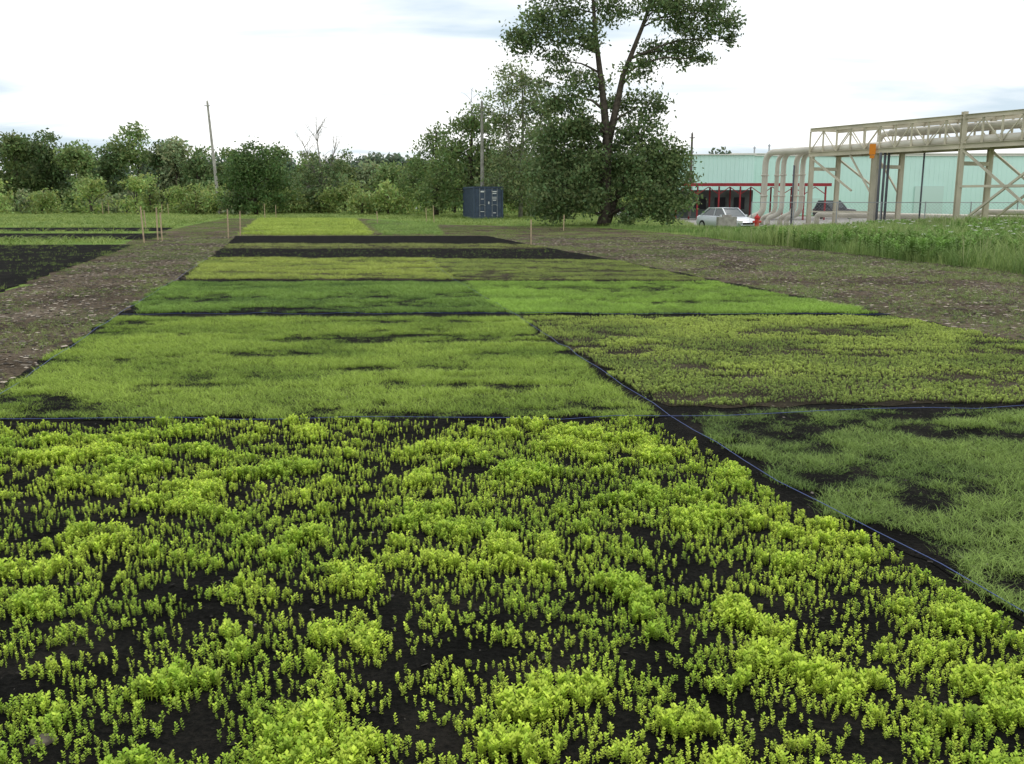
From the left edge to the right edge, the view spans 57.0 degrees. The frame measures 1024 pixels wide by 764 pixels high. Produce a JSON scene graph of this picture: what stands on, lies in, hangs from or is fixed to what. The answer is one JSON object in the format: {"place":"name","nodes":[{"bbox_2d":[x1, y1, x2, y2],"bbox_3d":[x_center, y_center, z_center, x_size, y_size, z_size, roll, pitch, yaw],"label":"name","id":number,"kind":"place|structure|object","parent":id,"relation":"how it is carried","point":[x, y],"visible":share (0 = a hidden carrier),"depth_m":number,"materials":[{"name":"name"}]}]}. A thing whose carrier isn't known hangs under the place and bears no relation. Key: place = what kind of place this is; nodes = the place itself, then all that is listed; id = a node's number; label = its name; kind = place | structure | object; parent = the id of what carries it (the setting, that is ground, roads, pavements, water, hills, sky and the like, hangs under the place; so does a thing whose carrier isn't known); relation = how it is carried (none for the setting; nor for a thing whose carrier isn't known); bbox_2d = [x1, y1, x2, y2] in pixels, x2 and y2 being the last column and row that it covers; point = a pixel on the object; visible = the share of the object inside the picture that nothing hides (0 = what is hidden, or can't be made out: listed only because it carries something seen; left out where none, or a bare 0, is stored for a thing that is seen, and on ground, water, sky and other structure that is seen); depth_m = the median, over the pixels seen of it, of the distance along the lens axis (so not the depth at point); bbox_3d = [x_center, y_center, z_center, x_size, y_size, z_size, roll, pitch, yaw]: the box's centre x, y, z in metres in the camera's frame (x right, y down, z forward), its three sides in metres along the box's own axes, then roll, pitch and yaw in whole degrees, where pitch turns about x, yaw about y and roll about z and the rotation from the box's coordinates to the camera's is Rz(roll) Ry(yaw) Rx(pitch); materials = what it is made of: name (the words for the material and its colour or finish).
{"place":"outdoors","nodes":[
{"label":"outdoors","id":0,"kind":"place"},
{"bbox_2d":[0,202,1020,292],"bbox_3d":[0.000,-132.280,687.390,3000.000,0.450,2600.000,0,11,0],"label":"ground","id":1,"kind":"structure","parent":0,"point":[125,241],"depth_m":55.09,"materials":[{"name":"green plant"}]},
{"bbox_2d":[0,244,129,291],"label":"black soil bed","id":2,"kind":"object","parent":1,"relation":"on","point":[8,279],"visible":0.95,"depth_m":26.55,"materials":[{"name":"black soil"}]},
{"bbox_2d":[1,243,117,288],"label":"sparse sprouts","id":3,"kind":"object","parent":2,"relation":"on","point":[44,257],"visible":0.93,"depth_m":27.74,"materials":[{"name":"green plant"}]},
{"bbox_2d":[0,233,164,238],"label":"black soil bed","id":4,"kind":"object","parent":1,"relation":"on","point":[114,235],"visible":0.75,"depth_m":42.84,"materials":[{"name":"black soil"}]},
{"bbox_2d":[0,227,171,230],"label":"black soil bed","id":5,"kind":"object","parent":1,"relation":"on","point":[90,229],"visible":0.78,"depth_m":51.03,"materials":[{"name":"black soil"}]},
{"bbox_2d":[204,100,219,213],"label":"utility pole","id":6,"kind":"object","parent":1,"relation":"on","point":[212,151],"visible":0.85,"depth_m":95.19,"materials":[{"name":"grey wood"}]},
{"bbox_2d":[209,135,302,214],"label":"round shrub","id":7,"kind":"object","parent":1,"relation":"on","point":[241,169],"visible":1,"depth_m":91.07,"materials":[{"name":"green plant"}]},
{"bbox_2d":[0,121,639,211],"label":"distant tree line","id":8,"kind":"object","parent":1,"relation":"on","point":[36,164],"visible":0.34,"depth_m":111.54,"materials":[{"name":"green plant"}]},
{"bbox_2d":[289,111,355,210],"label":"bare topped tree","id":9,"kind":"object","parent":1,"relation":"on","point":[337,175],"visible":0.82,"depth_m":101.00,"materials":[{"name":"green plant"}]},
{"bbox_2d":[0,172,651,217],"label":"hedgerow bushes","id":10,"kind":"object","parent":1,"relation":"on","point":[388,199],"visible":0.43,"depth_m":96.54,"materials":[{"name":"green plant"}]},
{"bbox_2d":[9,146,731,204],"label":"woodland","id":11,"kind":"object","parent":1,"relation":"on","point":[378,159],"visible":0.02,"depth_m":222.13,"materials":[{"name":"green plant"}]},
{"bbox_2d":[389,121,464,214],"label":"maple tree","id":12,"kind":"object","parent":1,"relation":"on","point":[418,163],"visible":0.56,"depth_m":89.45,"materials":[{"name":"green plant"}]},
{"bbox_2d":[413,88,529,210],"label":"ash tree","id":13,"kind":"object","parent":1,"relation":"on","point":[471,123],"visible":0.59,"depth_m":83.16,"materials":[{"name":"green plant"}]},
{"bbox_2d":[478,99,484,188],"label":"utility pole","id":14,"kind":"object","parent":1,"relation":"on","point":[482,154],"visible":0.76,"depth_m":77.19,"materials":[{"name":"grey wood"}]},
{"bbox_2d":[484,109,1009,149],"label":"power lines","id":15,"kind":"object","parent":14,"relation":"attached to","point":[751,141],"visible":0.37,"depth_m":91.70,"materials":[{"name":"grey"}]},
{"bbox_2d":[463,186,502,218],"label":"shipping container","id":16,"kind":"object","parent":1,"relation":"on","point":[481,203],"visible":0.95,"depth_m":76.93,"materials":[{"name":"blue metal"}]},
{"bbox_2d":[467,50,562,216],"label":"tall thin tree","id":17,"kind":"object","parent":1,"relation":"on","point":[521,84],"visible":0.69,"depth_m":77.08,"materials":[{"name":"green plant"}]},
{"bbox_2d":[530,219,531,244],"bbox_3d":[0.700,-5.472,34.593,0.045,0.980,0.030,0,11,0],"label":"wooden stake","id":18,"kind":"object","parent":1,"relation":"on","point":[531,232],"visible":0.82,"depth_m":34.58,"materials":[{"name":"brown wood"}]},
{"bbox_2d":[495,0,746,225],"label":"cottonwood tree","id":19,"kind":"object","parent":1,"relation":"on","point":[595,162],"visible":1,"depth_m":57.39,"materials":[{"name":"green plant"}]},
{"bbox_2d":[696,207,754,227],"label":"parked sedan","id":20,"kind":"object","parent":1,"relation":"on","point":[709,215],"visible":0.49,"depth_m":61.23,"materials":[{"name":"silver metal"}]},
{"bbox_2d":[716,215,736,226],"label":"concrete block","id":21,"kind":"object","parent":1,"relation":"on","point":[725,220],"depth_m":56.42,"materials":[{"name":"grey concrete"}]},
{"bbox_2d":[668,183,831,219],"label":"loading canopy","id":22,"kind":"object","parent":1,"relation":"on","point":[741,200],"visible":0.47,"depth_m":97.80,"materials":[{"name":"red metal"}]},
{"bbox_2d":[695,197,744,208],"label":"windows","id":23,"kind":"structure","parent":22,"relation":"in","point":[722,199],"depth_m":97.92,"materials":[{"name":"grey glass"}]},
{"bbox_2d":[752,214,760,225],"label":"fire hydrant","id":24,"kind":"object","parent":1,"relation":"on","point":[757,217],"visible":0.69,"depth_m":56.10,"materials":[{"name":"red metal"}]},
{"bbox_2d":[644,211,1022,266],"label":"seed heads","id":25,"kind":"object","parent":1,"relation":"on","point":[986,247],"visible":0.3,"depth_m":33.19,"materials":[{"name":"green plant"}]},
{"bbox_2d":[749,109,1023,224],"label":"pipe rack","id":26,"kind":"object","parent":1,"relation":"on","point":[962,143],"visible":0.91,"depth_m":63.97,"materials":[{"name":"beige metal"}]},
{"bbox_2d":[854,218,1022,250],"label":"wild carrot flowers","id":27,"kind":"object","parent":1,"relation":"on","point":[1009,231],"visible":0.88,"depth_m":31.85,"materials":[{"name":"white plant"}]},
{"bbox_2d":[0,218,1023,387],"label":"mulch path","id":28,"kind":"structure","parent":0,"point":[19,369],"depth_m":19.48,"materials":[{"name":"brown soil"}]},
{"bbox_2d":[140,206,144,242],"bbox_3d":[-14.121,-5.980,36.022,0.087,1.431,0.030,0,11,0],"label":"wooden stake","id":29,"kind":"object","parent":28,"relation":"on","point":[142,225],"visible":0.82,"depth_m":36.00,"materials":[{"name":"brown wood"}]},
{"bbox_2d":[156,207,157,239],"bbox_3d":[-14.486,-6.435,38.480,0.073,1.381,0.030,0,11,0],"label":"wooden stake","id":30,"kind":"object","parent":28,"relation":"on","point":[156,223],"visible":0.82,"depth_m":38.47,"materials":[{"name":"brown wood"}]},
{"bbox_2d":[159,212,162,240],"bbox_3d":[-14.103,-6.222,37.910,0.051,1.180,0.030,0,11,0],"label":"wooden stake","id":31,"kind":"object","parent":28,"relation":"on","point":[161,227],"visible":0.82,"depth_m":37.89,"materials":[{"name":"brown wood"}]},
{"bbox_2d":[227,209,228,237],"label":"wooden stake","id":32,"kind":"object","parent":28,"relation":"on","point":[227,224],"visible":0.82,"depth_m":40.46,"materials":[{"name":"brown wood"}]},
{"bbox_2d":[239,211,240,234],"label":"wooden stake","id":33,"kind":"object","parent":28,"relation":"on","point":[240,221],"visible":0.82,"depth_m":42.88,"materials":[{"name":"brown wood"}]},
{"bbox_2d":[238,217,373,234],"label":"ryegrass bed","id":34,"kind":"object","parent":28,"relation":"on","point":[333,226],"visible":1,"depth_m":53.25,"materials":[{"name":"green plant"}]},
{"bbox_2d":[366,220,444,234],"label":"fescue bed","id":35,"kind":"object","parent":28,"relation":"on","point":[390,226],"visible":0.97,"depth_m":53.41,"materials":[{"name":"green plant"}]},
{"bbox_2d":[0,218,1023,388],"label":"path weeds","id":36,"kind":"object","parent":28,"relation":"on","point":[448,234],"visible":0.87,"depth_m":24.46,"materials":[{"name":"green plant"}]},
{"bbox_2d":[663,236,1023,324],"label":"path weeds","id":37,"kind":"object","parent":28,"relation":"on","point":[861,267],"visible":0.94,"depth_m":21.29,"materials":[{"name":"green plant"}]},
{"bbox_2d":[0,236,1023,645],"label":"tilled ground","id":38,"kind":"structure","parent":0,"point":[686,432],"depth_m":7.37,"materials":[{"name":"black soil"}]},
{"bbox_2d":[0,258,206,393],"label":"boundary string","id":39,"kind":"object","parent":38,"relation":"on","point":[95,328],"visible":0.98,"depth_m":12.08,"materials":[{"name":"black"}]},
{"bbox_2d":[182,256,456,279],"bbox_3d":[-4.899,-2.884,23.355,7.526,0.089,7.353,0,11,0],"label":"mustard bed","id":40,"kind":"object","parent":38,"relation":"on","point":[242,265],"visible":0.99,"depth_m":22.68,"materials":[{"name":"green plant"}]},
{"bbox_2d":[127,280,511,313],"bbox_3d":[-3.492,-1.561,16.589,6.909,0.085,5.362,0,11,0],"label":"fescue bed","id":41,"kind":"object","parent":38,"relation":"on","point":[305,290],"visible":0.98,"depth_m":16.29,"materials":[{"name":"green plant"}]},
{"bbox_2d":[0,314,669,421],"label":"ryegrass bed","id":42,"kind":"object","parent":38,"relation":"on","point":[156,346],"visible":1,"depth_m":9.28,"materials":[{"name":"green plant"}]},
{"bbox_2d":[229,236,520,243],"bbox_3d":[-5.958,-5.875,38.844,12.862,0.018,7.655,0,11,0],"label":"black soil bed","id":43,"kind":"object","parent":38,"relation":"on","point":[371,239],"visible":0.97,"depth_m":38.65,"materials":[{"name":"black soil"}]},
{"bbox_2d":[221,244,546,248],"bbox_3d":[-4.656,-4.810,33.392,11.695,0.018,3.365,0,11,0],"label":"brown soil bed","id":44,"kind":"object","parent":38,"relation":"on","point":[362,247],"visible":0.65,"depth_m":32.47,"materials":[{"name":"black soil"}]},
{"bbox_2d":[223,242,548,248],"bbox_3d":[-4.631,-4.853,33.403,12.039,0.102,3.550,0,11,0],"label":"turf strip","id":45,"kind":"object","parent":44,"relation":"on","point":[331,245],"visible":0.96,"depth_m":33.48,"materials":[{"name":"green plant"}]},
{"bbox_2d":[211,248,598,258],"bbox_3d":[-3.613,-3.969,29.087,12.431,0.018,5.548,0,11,0],"label":"black soil bed","id":46,"kind":"object","parent":38,"relation":"on","point":[444,253],"visible":0.96,"depth_m":28.95,"materials":[{"name":"black soil"}]},
{"bbox_2d":[221,247,548,257],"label":"sparse sprouts","id":47,"kind":"object","parent":46,"relation":"on","point":[384,250],"visible":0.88,"depth_m":29.46,"materials":[{"name":"green plant"}]},
{"bbox_2d":[165,312,835,313],"bbox_3d":[-0.100,-1.004,13.776,11.200,0.030,0.078,0,11,0],"label":"boundary string","id":48,"kind":"object","parent":38,"relation":"on","point":[532,312],"visible":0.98,"depth_m":13.78,"materials":[{"name":"black plastic"}]},
{"bbox_2d":[0,317,1021,763],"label":"soil litter","id":49,"kind":"object","parent":38,"relation":"on","point":[526,535],"visible":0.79,"depth_m":5.25,"materials":[{"name":"brown soil"}]},
{"bbox_2d":[0,405,1022,419],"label":"boundary string","id":50,"kind":"object","parent":38,"relation":"on","point":[484,417],"visible":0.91,"depth_m":7.27,"materials":[{"name":"black plastic"}]},
{"bbox_2d":[0,422,1023,763],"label":"black soil bed","id":51,"kind":"object","parent":38,"relation":"on","point":[198,734],"visible":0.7,"depth_m":3.81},
{"bbox_2d":[19,422,940,748],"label":"soil clods","id":52,"kind":"object","parent":51,"relation":"on","point":[45,738],"visible":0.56,"depth_m":2.94,"materials":[{"name":"soil"}]},
{"bbox_2d":[0,413,1023,763],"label":"seedling crop","id":53,"kind":"object","parent":51,"relation":"on","point":[314,745],"visible":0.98,"depth_m":3.96,"materials":[{"name":"green plant"}]},
{"bbox_2d":[431,257,707,280],"bbox_3d":[0.924,-2.807,23.017,6.389,0.066,7.120,0,11,0],"label":"clover bed","id":54,"kind":"object","parent":38,"relation":"on","point":[461,269],"visible":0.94,"depth_m":22.48,"materials":[{"name":"green plant"}]},
{"bbox_2d":[466,279,882,314],"bbox_3d":[2.267,-1.551,16.546,6.548,0.082,5.560,0,11,0],"label":"bright turf bed","id":55,"kind":"object","parent":38,"relation":"on","point":[511,290],"visible":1,"depth_m":15.72,"materials":[{"name":"green plant"}]},
{"bbox_2d":[428,260,1023,611],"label":"boundary string","id":56,"kind":"object","parent":38,"relation":"on","point":[791,487],"visible":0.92,"depth_m":5.31,"materials":[{"name":"blue"}]},
{"bbox_2d":[520,314,1023,407],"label":"clover bed","id":57,"kind":"object","parent":38,"relation":"on","point":[948,332],"visible":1,"depth_m":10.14,"materials":[{"name":"green plant"}]},
{"bbox_2d":[682,405,1023,621],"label":"oat bed","id":58,"kind":"object","parent":38,"relation":"on","point":[963,446],"visible":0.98,"depth_m":5.85,"materials":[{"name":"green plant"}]},
{"bbox_2d":[0,0,1023,175],"label":"sky","id":59,"kind":"structure","parent":0,"point":[385,72],"materials":[{"name":"white"}]},
{"bbox_2d":[676,216,926,226],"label":"parking lot","id":60,"kind":"structure","parent":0,"point":[798,221],"depth_m":90.96,"materials":[{"name":"grey asphalt"}]},
{"bbox_2d":[688,132,694,215],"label":"utility pole","id":61,"kind":"object","parent":60,"relation":"on","point":[689,212],"visible":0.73,"depth_m":92.41,"materials":[{"name":"wood"}]},
{"bbox_2d":[678,154,756,189],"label":"mint annex","id":62,"kind":"object","parent":60,"relation":"on","point":[728,168],"visible":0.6,"depth_m":109.31,"materials":[{"name":"teal metal"}]},
{"bbox_2d":[813,200,856,218],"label":"parked suv","id":63,"kind":"object","parent":60,"relation":"on","point":[829,206],"visible":0.31,"depth_m":97.87,"materials":[{"name":"grey paint"}]},
{"bbox_2d":[751,202,1023,225],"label":"chain link fence","id":64,"kind":"object","parent":60,"relation":"on","point":[869,208],"visible":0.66,"depth_m":63.31,"materials":[{"name":"grey metal"}]},
{"bbox_2d":[608,210,1023,274],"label":"tall grass","id":65,"kind":"structure","parent":0,"point":[975,259],"depth_m":32.31,"materials":[{"name":"green plant"}]},
{"bbox_2d":[731,144,1023,214],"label":"metal warehouse","id":66,"kind":"structure","parent":0,"point":[939,178],"depth_m":117.40,"materials":[{"name":"green metal"}]},
{"bbox_2d":[811,186,943,214],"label":"doors","id":67,"kind":"structure","parent":66,"relation":"in","point":[929,193],"depth_m":117.69,"materials":[{"name":"white metal"}]}
]}

